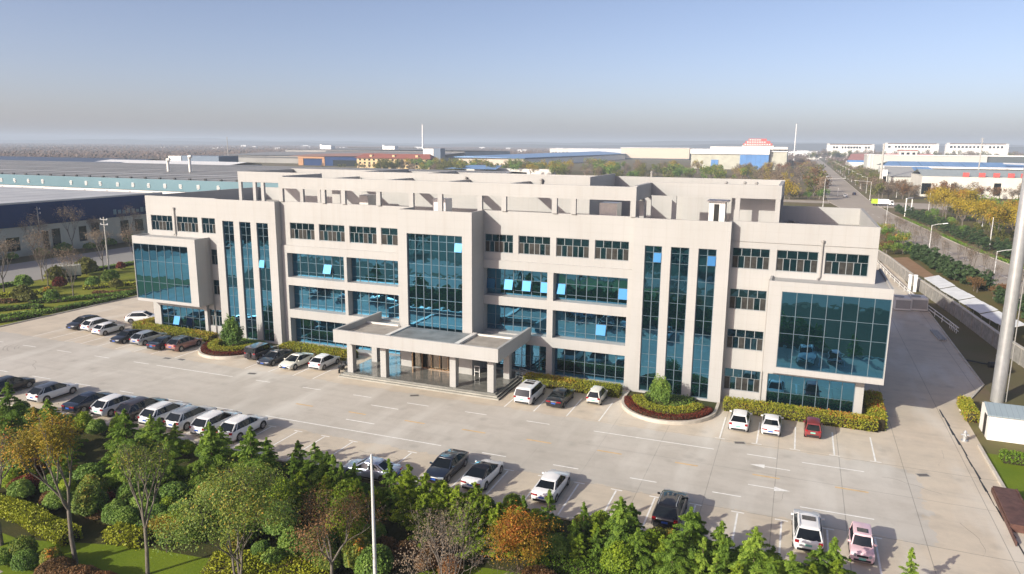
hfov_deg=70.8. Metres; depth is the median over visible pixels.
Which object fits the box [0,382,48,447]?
cedar tree
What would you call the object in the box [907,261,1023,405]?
verge
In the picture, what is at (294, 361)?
parked car
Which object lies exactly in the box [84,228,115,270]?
bare tree
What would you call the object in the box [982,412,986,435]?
door
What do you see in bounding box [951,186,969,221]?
yellow tree
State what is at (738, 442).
drain cover
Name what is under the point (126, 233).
bare tree
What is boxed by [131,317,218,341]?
hedge
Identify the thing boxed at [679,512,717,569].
cedar tree
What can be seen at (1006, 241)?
cone shrub
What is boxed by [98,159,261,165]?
white roof shed
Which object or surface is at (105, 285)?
garden hedge
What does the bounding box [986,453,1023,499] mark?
lawn
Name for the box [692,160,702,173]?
yellow tree
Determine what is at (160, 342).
parked car
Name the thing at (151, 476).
shrub
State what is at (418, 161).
evergreen tree
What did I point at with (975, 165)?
blue roof hall
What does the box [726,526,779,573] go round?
spruce tree
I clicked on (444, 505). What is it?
thuja tree
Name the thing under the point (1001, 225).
evergreen tree
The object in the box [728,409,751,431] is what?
parked car
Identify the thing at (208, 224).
window
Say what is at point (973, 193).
yellow tree
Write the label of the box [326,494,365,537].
shrub
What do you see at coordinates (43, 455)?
shrub
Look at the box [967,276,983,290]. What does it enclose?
verge shrub
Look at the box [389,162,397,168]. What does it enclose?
olive tree
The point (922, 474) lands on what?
drain cover
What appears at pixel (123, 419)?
cedar tree
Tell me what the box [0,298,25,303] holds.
garden hedge
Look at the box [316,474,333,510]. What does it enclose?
thuja tree
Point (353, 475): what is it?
cedar tree
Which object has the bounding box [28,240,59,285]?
bare tree
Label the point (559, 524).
shrub
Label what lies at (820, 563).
cedar tree
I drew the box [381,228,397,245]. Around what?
window
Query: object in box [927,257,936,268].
verge shrub
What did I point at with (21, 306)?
garden hedge
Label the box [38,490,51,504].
shrub
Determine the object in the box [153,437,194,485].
cedar tree
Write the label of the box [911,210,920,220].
cone shrub
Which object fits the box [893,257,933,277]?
rubble bed
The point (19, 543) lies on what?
round shrub
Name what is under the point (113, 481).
cedar tree
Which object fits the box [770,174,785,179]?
bare tree
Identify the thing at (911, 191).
bare tree
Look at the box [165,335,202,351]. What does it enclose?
parked car
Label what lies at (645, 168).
olive tree
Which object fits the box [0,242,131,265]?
verge
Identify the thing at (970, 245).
bare tree
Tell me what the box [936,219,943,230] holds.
cone shrub
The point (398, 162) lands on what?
olive tree
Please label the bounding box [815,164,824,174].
olive tree
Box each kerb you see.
[0,295,1005,561]
[825,165,1009,264]
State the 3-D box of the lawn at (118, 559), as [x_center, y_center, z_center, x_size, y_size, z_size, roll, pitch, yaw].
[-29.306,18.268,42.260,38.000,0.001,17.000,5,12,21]
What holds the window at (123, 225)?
in the navy factory at (18, 204)
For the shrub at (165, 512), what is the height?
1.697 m
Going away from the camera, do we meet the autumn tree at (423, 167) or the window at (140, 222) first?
the window at (140, 222)
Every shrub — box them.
[0,428,21,446]
[0,457,34,474]
[0,547,11,565]
[1,468,22,488]
[6,473,41,488]
[6,477,35,499]
[7,535,39,558]
[10,284,32,299]
[10,549,39,571]
[12,400,30,408]
[13,274,34,285]
[19,290,37,301]
[24,407,41,420]
[30,458,46,473]
[33,556,76,573]
[37,445,55,462]
[38,471,68,492]
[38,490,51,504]
[39,286,52,295]
[39,546,64,564]
[41,488,66,509]
[42,289,59,298]
[43,265,67,279]
[45,562,73,573]
[51,277,67,286]
[58,478,76,492]
[61,564,100,573]
[62,413,75,424]
[70,491,74,504]
[71,462,108,485]
[71,484,109,516]
[72,410,93,431]
[74,256,99,274]
[75,474,109,493]
[84,418,107,434]
[85,276,100,284]
[85,509,101,519]
[94,570,117,573]
[98,492,115,503]
[100,269,119,281]
[101,498,126,524]
[108,278,123,288]
[111,505,140,524]
[115,477,154,504]
[116,262,126,268]
[129,489,158,517]
[132,459,166,484]
[134,427,148,438]
[144,502,166,519]
[155,511,170,522]
[156,481,192,502]
[158,496,175,507]
[161,509,182,533]
[167,497,200,513]
[173,524,199,543]
[178,504,194,512]
[179,511,205,532]
[180,439,195,455]
[193,481,225,513]
[194,444,210,457]
[214,505,229,522]
[220,526,247,551]
[233,523,256,543]
[248,521,263,537]
[249,497,274,531]
[250,540,271,556]
[260,547,287,565]
[277,526,306,557]
[292,523,304,532]
[297,526,338,562]
[311,541,343,569]
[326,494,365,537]
[340,534,371,568]
[353,544,393,573]
[369,521,386,543]
[376,486,391,506]
[376,536,398,548]
[390,549,400,569]
[394,539,426,560]
[412,548,442,571]
[424,539,444,550]
[430,480,450,499]
[437,554,463,573]
[478,494,495,507]
[502,493,522,513]
[521,564,556,573]
[529,508,541,524]
[541,532,570,557]
[543,515,561,531]
[569,514,592,535]
[590,509,609,534]
[599,540,635,573]
[644,528,664,552]
[649,526,665,538]
[663,527,672,551]
[695,538,715,565]
[732,545,757,560]
[761,554,786,573]
[792,561,806,573]
[903,242,911,253]
[910,245,919,259]
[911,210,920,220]
[912,244,928,257]
[915,247,924,258]
[917,212,924,221]
[919,248,932,261]
[923,250,939,264]
[925,217,931,224]
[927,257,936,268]
[931,220,937,228]
[935,254,949,272]
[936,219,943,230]
[937,260,952,273]
[938,259,951,272]
[940,220,950,232]
[943,261,963,280]
[944,264,953,277]
[947,224,955,235]
[952,228,960,237]
[958,230,969,240]
[959,264,974,284]
[959,268,977,284]
[961,225,970,237]
[966,234,974,243]
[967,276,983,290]
[972,278,985,291]
[973,229,985,240]
[975,236,980,247]
[976,235,992,250]
[976,269,998,289]
[988,286,996,298]
[989,237,1001,249]
[991,240,1002,252]
[992,285,1003,299]
[994,289,1004,302]
[1000,243,1011,258]
[1003,238,1012,246]
[1017,294,1023,318]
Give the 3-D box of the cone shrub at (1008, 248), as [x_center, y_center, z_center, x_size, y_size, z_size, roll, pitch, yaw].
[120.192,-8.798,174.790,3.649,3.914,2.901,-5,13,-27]
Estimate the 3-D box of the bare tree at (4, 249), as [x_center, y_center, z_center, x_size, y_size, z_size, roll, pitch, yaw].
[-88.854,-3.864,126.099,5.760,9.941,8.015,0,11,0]
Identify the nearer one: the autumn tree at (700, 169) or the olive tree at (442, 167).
the autumn tree at (700, 169)
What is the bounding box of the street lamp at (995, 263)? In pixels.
[993,250,1004,283]
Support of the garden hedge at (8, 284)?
on the garden
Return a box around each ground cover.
[221,337,265,346]
[644,389,694,406]
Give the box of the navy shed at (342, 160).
[325,156,356,165]
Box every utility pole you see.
[36,207,41,246]
[100,217,109,268]
[879,144,885,179]
[978,138,982,169]
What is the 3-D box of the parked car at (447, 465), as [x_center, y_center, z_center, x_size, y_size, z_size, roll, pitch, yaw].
[-5.296,14.416,58.798,2.204,1.490,5.053,5,12,21]
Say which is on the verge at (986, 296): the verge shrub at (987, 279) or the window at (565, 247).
the verge shrub at (987, 279)
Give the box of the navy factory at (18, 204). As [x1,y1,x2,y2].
[0,186,161,259]
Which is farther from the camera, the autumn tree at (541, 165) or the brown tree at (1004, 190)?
the autumn tree at (541, 165)
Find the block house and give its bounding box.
[168,155,238,161]
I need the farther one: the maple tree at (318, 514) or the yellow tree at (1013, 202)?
the yellow tree at (1013, 202)
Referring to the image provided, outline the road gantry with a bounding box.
[904,197,912,215]
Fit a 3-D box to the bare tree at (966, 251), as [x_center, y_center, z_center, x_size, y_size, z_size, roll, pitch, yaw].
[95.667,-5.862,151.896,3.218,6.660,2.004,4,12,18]
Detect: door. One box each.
[412,352,458,371]
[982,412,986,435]
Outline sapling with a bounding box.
[148,512,180,552]
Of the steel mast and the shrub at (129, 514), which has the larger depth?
the steel mast
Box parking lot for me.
[0,262,1023,573]
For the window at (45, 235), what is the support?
in the navy factory at (18, 204)
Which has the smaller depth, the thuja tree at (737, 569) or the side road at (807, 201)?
the thuja tree at (737, 569)
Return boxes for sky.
[0,0,1023,144]
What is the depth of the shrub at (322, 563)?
44.44 m
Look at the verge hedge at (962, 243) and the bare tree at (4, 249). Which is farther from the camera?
the verge hedge at (962, 243)
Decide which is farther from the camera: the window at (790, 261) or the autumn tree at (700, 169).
the autumn tree at (700, 169)
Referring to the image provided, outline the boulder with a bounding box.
[59,264,81,279]
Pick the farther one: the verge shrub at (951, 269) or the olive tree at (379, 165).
the olive tree at (379, 165)
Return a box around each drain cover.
[733,441,745,443]
[915,473,930,476]
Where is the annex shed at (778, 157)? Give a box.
[770,148,788,169]
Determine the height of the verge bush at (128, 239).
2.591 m
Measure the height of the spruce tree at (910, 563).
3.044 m
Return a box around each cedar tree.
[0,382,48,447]
[29,399,88,454]
[36,399,60,421]
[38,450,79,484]
[42,425,85,472]
[97,409,157,466]
[103,446,136,492]
[104,412,132,444]
[138,414,165,442]
[144,417,180,451]
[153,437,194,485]
[166,423,186,453]
[183,463,212,496]
[187,421,237,481]
[217,426,239,459]
[227,425,281,484]
[257,437,281,474]
[279,440,314,478]
[297,442,326,492]
[309,451,344,500]
[345,462,370,497]
[561,520,591,554]
[626,502,645,532]
[628,527,660,572]
[646,529,697,573]
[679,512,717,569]
[703,538,741,573]
[705,521,737,566]
[755,557,778,573]
[766,545,780,555]
[775,551,804,573]
[794,545,829,573]
[822,536,856,573]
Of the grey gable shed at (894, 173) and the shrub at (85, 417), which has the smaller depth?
the shrub at (85, 417)
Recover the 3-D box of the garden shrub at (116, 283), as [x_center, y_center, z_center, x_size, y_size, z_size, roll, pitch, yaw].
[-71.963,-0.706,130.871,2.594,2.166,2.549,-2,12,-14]
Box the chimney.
[793,124,796,160]
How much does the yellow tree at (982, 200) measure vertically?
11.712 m
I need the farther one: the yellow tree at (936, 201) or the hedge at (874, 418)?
the yellow tree at (936, 201)
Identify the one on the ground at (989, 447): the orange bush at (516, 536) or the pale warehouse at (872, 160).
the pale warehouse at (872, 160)
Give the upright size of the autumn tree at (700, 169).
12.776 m
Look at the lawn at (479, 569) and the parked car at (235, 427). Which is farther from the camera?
the parked car at (235, 427)
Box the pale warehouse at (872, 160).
[863,154,987,171]
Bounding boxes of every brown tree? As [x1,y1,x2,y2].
[809,166,827,176]
[813,176,831,188]
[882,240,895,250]
[896,183,911,198]
[931,180,947,188]
[941,183,953,190]
[974,186,989,196]
[987,186,1001,198]
[996,187,1006,197]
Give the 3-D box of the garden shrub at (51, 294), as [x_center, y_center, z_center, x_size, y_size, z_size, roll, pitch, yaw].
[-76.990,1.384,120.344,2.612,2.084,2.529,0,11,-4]
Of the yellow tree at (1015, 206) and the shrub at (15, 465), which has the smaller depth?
the shrub at (15, 465)
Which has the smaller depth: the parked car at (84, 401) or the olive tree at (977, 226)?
the parked car at (84, 401)
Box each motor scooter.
[338,362,342,372]
[342,360,347,368]
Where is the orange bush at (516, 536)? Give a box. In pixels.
[481,500,563,573]
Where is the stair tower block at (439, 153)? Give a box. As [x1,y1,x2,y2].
[423,148,444,160]
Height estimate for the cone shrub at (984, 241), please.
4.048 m
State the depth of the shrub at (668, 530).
47.26 m
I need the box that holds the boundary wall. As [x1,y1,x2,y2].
[877,250,1023,367]
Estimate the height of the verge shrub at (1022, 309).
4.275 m
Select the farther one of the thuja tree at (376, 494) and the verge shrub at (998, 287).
the verge shrub at (998, 287)
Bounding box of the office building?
[132,168,893,414]
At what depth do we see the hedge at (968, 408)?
71.71 m
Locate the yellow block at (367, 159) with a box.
[355,154,437,168]
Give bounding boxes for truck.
[871,199,893,205]
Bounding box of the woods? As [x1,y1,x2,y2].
[0,142,1023,164]
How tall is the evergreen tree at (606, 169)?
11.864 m
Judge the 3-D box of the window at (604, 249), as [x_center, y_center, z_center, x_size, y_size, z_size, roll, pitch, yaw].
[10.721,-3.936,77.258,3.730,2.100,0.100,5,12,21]
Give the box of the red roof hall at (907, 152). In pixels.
[885,150,932,154]
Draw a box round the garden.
[0,265,136,325]
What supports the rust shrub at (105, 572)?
on the lawn at (118, 559)
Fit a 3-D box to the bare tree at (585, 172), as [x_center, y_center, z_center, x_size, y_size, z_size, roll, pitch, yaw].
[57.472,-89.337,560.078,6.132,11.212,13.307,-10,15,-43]
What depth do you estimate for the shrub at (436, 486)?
53.47 m
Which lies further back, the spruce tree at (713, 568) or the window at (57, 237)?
the window at (57, 237)
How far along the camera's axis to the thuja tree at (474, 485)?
49.19 m
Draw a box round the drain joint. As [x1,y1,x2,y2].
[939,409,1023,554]
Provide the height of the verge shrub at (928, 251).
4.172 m
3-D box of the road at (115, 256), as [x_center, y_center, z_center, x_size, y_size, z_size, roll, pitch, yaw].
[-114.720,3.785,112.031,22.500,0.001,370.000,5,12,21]
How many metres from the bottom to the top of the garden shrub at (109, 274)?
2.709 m
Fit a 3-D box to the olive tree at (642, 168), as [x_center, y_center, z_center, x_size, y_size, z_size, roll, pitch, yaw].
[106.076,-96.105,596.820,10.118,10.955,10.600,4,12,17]
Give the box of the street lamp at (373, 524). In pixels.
[370,454,376,573]
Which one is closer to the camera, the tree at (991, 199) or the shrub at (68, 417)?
the shrub at (68, 417)
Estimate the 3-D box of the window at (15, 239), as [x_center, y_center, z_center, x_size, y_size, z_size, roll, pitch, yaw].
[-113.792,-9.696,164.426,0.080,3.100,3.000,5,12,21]
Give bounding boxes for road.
[0,246,133,282]
[784,199,828,202]
[811,159,1023,301]
[879,202,955,209]
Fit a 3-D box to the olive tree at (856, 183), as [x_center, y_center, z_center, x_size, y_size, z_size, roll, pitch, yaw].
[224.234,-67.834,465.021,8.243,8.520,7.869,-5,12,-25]
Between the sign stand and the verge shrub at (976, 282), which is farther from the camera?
the verge shrub at (976, 282)
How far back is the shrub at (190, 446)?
61.16 m
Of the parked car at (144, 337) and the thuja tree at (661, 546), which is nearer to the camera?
the thuja tree at (661, 546)
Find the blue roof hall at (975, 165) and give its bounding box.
[877,161,1023,171]
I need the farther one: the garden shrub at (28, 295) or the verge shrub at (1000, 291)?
the verge shrub at (1000, 291)
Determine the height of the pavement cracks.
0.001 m
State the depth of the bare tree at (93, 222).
176.99 m
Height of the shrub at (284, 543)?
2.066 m
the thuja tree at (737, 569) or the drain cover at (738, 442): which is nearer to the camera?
the thuja tree at (737, 569)
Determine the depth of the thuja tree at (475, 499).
46.97 m
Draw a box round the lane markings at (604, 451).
[296,403,868,492]
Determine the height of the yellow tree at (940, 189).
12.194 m
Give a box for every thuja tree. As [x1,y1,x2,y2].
[265,474,298,505]
[291,470,315,514]
[310,493,330,526]
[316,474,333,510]
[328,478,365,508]
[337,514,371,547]
[348,478,369,513]
[361,486,387,524]
[384,470,417,532]
[394,464,420,512]
[406,493,438,548]
[410,472,440,530]
[432,481,455,540]
[437,484,467,546]
[453,504,487,560]
[458,487,484,549]
[463,482,484,523]
[474,496,499,556]
[481,502,511,557]
[503,506,531,557]
[527,532,548,565]
[570,533,589,563]
[585,522,605,556]
[649,534,667,569]
[728,560,743,573]
[804,563,818,573]
[828,559,845,573]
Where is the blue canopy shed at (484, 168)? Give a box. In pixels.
[448,165,555,174]
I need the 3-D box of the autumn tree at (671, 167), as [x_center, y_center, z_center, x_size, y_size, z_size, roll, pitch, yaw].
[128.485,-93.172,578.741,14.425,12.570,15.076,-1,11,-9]
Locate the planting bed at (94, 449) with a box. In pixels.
[0,405,744,573]
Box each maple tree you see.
[0,403,89,564]
[0,418,31,545]
[107,435,180,573]
[141,451,310,573]
[286,480,390,573]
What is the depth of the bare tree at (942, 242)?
163.16 m
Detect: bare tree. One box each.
[0,234,19,291]
[14,213,52,250]
[19,228,54,280]
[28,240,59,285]
[50,246,85,295]
[54,205,83,250]
[83,217,101,248]
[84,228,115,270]
[114,205,141,237]
[117,222,145,266]
[393,496,524,573]
[398,158,408,168]
[430,164,436,169]
[580,165,592,174]
[585,158,598,172]
[595,166,603,174]
[624,163,630,170]
[660,161,670,175]
[685,162,700,177]
[731,168,739,176]
[751,172,763,179]
[762,170,776,179]
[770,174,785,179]
[777,168,793,177]
[789,178,798,193]
[792,167,806,182]
[794,165,810,179]
[799,161,815,166]
[815,177,827,198]
[848,171,862,181]
[856,178,868,189]
[867,176,879,195]
[874,181,892,197]
[884,182,898,198]
[901,182,920,197]
[901,217,912,244]
[912,185,919,197]
[918,222,928,240]
[931,230,940,246]
[932,231,944,248]
[941,240,947,252]
[956,244,965,258]
[960,245,971,261]
[967,182,986,192]
[967,242,981,266]
[967,250,977,263]
[979,249,998,289]
[982,250,992,273]
[990,264,1005,286]
[1007,188,1018,198]
[1015,183,1020,198]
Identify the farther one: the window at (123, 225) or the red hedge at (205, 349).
the window at (123, 225)
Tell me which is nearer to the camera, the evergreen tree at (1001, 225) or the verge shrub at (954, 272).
the verge shrub at (954, 272)
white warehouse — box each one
[549,148,567,152]
[567,148,620,152]
[620,147,692,159]
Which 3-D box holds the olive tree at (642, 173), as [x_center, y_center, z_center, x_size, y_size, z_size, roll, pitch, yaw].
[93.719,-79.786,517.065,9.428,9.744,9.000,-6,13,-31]
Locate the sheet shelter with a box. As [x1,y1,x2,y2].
[925,275,1023,330]
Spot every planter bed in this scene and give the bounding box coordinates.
[198,339,278,358]
[621,390,719,424]
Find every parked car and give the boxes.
[0,375,35,395]
[26,381,78,402]
[61,391,116,413]
[65,314,101,329]
[80,317,116,330]
[89,393,137,416]
[91,322,124,335]
[109,329,143,343]
[114,396,168,420]
[124,310,154,323]
[129,330,166,345]
[137,401,191,424]
[146,335,176,349]
[163,405,216,430]
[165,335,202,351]
[189,410,241,435]
[216,414,267,440]
[244,342,277,359]
[257,349,293,365]
[278,352,314,369]
[308,353,339,369]
[343,456,402,481]
[426,449,468,482]
[461,459,503,489]
[514,379,545,404]
[531,469,570,502]
[546,387,574,407]
[586,385,607,404]
[651,489,688,529]
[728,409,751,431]
[760,413,783,435]
[791,509,824,551]
[803,417,822,438]
[848,521,876,564]
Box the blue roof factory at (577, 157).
[446,151,625,165]
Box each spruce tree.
[286,452,304,490]
[322,454,340,491]
[330,462,347,498]
[379,458,397,514]
[382,471,403,512]
[504,498,513,535]
[520,495,534,546]
[533,490,566,539]
[575,501,592,551]
[587,527,603,564]
[595,496,649,568]
[667,506,710,570]
[690,537,710,573]
[708,553,724,573]
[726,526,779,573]
[898,547,919,573]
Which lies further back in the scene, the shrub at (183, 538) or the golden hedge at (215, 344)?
the golden hedge at (215, 344)
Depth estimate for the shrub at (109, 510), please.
49.94 m
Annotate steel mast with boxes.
[990,169,1023,402]
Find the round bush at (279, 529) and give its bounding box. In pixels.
[261,501,301,535]
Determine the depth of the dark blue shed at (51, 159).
502.15 m
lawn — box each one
[0,533,208,573]
[419,565,520,573]
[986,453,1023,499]
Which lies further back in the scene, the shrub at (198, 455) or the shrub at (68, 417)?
the shrub at (68, 417)
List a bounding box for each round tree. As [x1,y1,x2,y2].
[219,313,243,346]
[648,373,671,402]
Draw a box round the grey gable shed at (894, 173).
[882,166,931,189]
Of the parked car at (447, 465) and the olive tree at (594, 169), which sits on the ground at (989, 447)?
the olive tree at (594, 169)
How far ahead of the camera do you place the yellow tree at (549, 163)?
623.40 m
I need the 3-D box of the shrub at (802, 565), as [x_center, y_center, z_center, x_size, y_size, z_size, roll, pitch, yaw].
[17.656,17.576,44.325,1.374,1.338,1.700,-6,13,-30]
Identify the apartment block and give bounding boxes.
[826,144,874,159]
[884,143,938,154]
[944,143,1008,154]
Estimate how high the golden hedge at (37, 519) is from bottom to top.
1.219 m
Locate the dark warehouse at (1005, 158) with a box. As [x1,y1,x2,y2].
[982,155,1023,167]
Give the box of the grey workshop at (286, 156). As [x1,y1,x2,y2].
[221,144,509,162]
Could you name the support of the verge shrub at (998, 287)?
on the verge at (986, 296)
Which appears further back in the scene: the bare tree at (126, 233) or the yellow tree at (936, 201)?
the yellow tree at (936, 201)
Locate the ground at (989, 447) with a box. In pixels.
[1,145,1023,454]
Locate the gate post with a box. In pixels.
[907,274,917,291]
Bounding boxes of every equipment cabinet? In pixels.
[892,294,911,310]
[908,294,928,311]
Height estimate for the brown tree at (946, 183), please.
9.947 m
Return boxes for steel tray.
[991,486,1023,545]
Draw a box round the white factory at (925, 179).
[910,169,1022,198]
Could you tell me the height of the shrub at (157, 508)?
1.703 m
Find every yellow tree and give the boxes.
[526,162,539,173]
[544,161,555,168]
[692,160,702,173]
[762,161,772,169]
[781,172,793,179]
[784,178,799,198]
[784,183,792,198]
[922,192,946,214]
[923,186,939,212]
[925,189,958,218]
[928,184,953,215]
[949,195,978,230]
[950,196,976,225]
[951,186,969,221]
[959,185,982,219]
[964,199,996,222]
[979,196,996,231]
[980,201,1006,235]
[981,203,1013,235]
[995,205,1017,229]
[1001,195,1018,231]
[1005,204,1017,230]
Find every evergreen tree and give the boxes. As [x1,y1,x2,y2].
[413,158,423,165]
[509,162,521,169]
[599,165,616,174]
[626,170,638,176]
[672,168,682,176]
[682,167,695,177]
[817,187,830,199]
[880,227,890,239]
[887,234,896,242]
[891,242,903,253]
[897,229,910,238]
[899,244,907,253]
[924,209,938,217]
[945,217,955,222]
[958,225,965,230]
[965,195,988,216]
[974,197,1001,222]
[995,222,1004,229]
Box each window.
[6,237,20,251]
[42,231,49,247]
[52,228,60,245]
[79,226,86,240]
[120,220,129,235]
[133,243,190,302]
[135,218,143,230]
[151,215,172,230]
[161,305,205,330]
[177,216,198,232]
[202,218,215,233]
[209,309,221,325]
[211,249,217,264]
[213,280,219,294]
[223,221,239,326]
[240,222,257,339]
[257,223,273,341]
[290,222,314,239]
[292,253,343,279]
[294,285,345,312]
[295,318,346,347]
[319,224,344,241]
[333,160,356,165]
[350,226,376,243]
[351,258,397,284]
[352,291,398,318]
[356,345,399,354]
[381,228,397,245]
[407,233,461,332]
[485,234,512,252]
[487,268,546,297]
[487,304,546,334]
[496,344,545,372]
[519,235,549,255]
[554,348,624,383]
[555,273,627,305]
[555,310,625,342]
[556,238,588,257]
[595,240,628,260]
[639,245,661,390]
[665,247,688,394]
[690,249,716,398]
[723,368,760,392]
[726,328,763,350]
[729,288,766,311]
[731,247,769,269]
[766,373,855,412]
[776,250,818,272]
[776,291,891,378]
[824,253,869,276]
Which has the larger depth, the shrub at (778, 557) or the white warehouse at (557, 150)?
the white warehouse at (557, 150)
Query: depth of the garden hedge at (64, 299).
120.94 m
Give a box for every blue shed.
[0,156,165,162]
[690,146,787,168]
[846,153,867,168]
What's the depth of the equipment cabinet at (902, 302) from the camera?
118.20 m
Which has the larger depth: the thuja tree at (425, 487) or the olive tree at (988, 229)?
the olive tree at (988, 229)
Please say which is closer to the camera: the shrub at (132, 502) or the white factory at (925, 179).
the shrub at (132, 502)
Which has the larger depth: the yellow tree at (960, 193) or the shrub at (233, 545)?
the yellow tree at (960, 193)
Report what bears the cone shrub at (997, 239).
on the verge at (972, 221)
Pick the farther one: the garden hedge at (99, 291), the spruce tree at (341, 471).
the garden hedge at (99, 291)
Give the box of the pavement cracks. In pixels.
[34,360,985,552]
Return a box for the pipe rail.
[877,259,958,332]
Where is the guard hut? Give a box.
[979,401,1023,443]
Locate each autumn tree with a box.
[416,164,429,169]
[478,159,488,164]
[513,159,525,165]
[534,161,545,168]
[549,165,559,174]
[552,160,561,165]
[583,158,595,171]
[596,158,606,163]
[661,163,680,174]
[699,165,711,177]
[702,166,717,177]
[711,164,723,170]
[711,168,726,177]
[732,166,747,178]
[878,243,895,253]
[881,223,898,233]
[895,233,912,250]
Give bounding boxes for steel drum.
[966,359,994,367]
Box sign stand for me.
[474,366,479,376]
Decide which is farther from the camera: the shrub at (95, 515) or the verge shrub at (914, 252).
the verge shrub at (914, 252)
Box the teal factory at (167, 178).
[0,155,526,193]
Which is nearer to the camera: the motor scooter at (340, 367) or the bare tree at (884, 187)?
the motor scooter at (340, 367)
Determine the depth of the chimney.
1348.11 m
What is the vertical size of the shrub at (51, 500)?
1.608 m
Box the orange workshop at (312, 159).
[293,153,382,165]
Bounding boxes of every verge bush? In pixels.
[5,252,18,258]
[34,248,50,255]
[53,242,73,251]
[83,242,95,248]
[101,238,116,245]
[123,234,132,242]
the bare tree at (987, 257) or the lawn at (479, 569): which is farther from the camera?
the bare tree at (987, 257)
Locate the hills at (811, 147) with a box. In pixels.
[0,139,1023,151]
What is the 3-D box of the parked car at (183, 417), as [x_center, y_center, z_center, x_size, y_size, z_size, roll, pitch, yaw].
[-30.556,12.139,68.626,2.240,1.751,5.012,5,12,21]
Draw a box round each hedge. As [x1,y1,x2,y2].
[0,281,14,287]
[0,289,39,297]
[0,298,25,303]
[0,303,43,311]
[0,308,56,316]
[0,311,42,322]
[0,493,82,546]
[28,290,132,303]
[46,288,136,303]
[53,293,127,310]
[82,261,133,273]
[82,280,135,289]
[91,288,132,293]
[101,521,153,550]
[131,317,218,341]
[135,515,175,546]
[199,548,340,573]
[200,341,243,355]
[207,338,252,351]
[277,341,358,360]
[522,372,623,397]
[538,550,661,573]
[624,395,712,419]
[632,394,704,414]
[722,389,887,432]
[903,217,1023,268]
[956,394,980,422]
[998,448,1023,465]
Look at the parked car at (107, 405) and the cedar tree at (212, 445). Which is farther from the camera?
the parked car at (107, 405)
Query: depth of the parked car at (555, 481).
54.57 m
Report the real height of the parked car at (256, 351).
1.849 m
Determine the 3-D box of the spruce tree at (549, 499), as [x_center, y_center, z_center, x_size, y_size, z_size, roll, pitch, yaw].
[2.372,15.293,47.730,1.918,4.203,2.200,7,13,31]
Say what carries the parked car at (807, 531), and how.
on the parking lot
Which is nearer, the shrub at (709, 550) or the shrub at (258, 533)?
the shrub at (709, 550)
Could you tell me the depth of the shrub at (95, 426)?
65.17 m
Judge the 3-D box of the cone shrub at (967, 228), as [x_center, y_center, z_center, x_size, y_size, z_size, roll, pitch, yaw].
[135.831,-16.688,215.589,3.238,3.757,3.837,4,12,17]
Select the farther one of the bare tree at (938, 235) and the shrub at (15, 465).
the bare tree at (938, 235)
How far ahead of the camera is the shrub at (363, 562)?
43.84 m
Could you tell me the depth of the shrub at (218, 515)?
49.77 m
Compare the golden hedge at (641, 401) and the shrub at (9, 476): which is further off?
the golden hedge at (641, 401)
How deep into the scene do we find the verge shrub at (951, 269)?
147.61 m
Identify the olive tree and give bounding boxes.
[374,159,388,168]
[381,159,392,168]
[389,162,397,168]
[391,159,401,168]
[435,160,451,169]
[454,162,466,169]
[486,162,496,170]
[560,167,570,174]
[593,164,608,175]
[635,165,644,173]
[638,169,649,176]
[641,163,651,173]
[652,164,663,176]
[662,170,672,176]
[684,169,694,177]
[740,164,755,178]
[803,176,820,195]
[807,151,816,157]
[807,171,827,179]
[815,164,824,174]
[827,150,836,156]
[853,171,866,179]
[854,176,866,188]
[867,182,885,198]
[972,222,988,231]
[973,211,987,221]
[983,223,996,233]
[987,229,1002,240]
[993,228,1010,240]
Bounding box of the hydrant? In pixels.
[961,430,968,441]
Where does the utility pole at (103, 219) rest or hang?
on the garden
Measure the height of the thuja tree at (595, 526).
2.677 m
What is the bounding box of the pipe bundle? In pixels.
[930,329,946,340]
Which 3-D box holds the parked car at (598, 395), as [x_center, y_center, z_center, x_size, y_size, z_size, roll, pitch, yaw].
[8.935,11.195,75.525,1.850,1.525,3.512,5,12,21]
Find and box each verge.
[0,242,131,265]
[819,203,1023,346]
[894,214,1014,259]
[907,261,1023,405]
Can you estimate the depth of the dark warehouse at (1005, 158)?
648.99 m
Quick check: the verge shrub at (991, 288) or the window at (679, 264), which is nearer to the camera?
the window at (679, 264)
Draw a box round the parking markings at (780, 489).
[0,328,881,573]

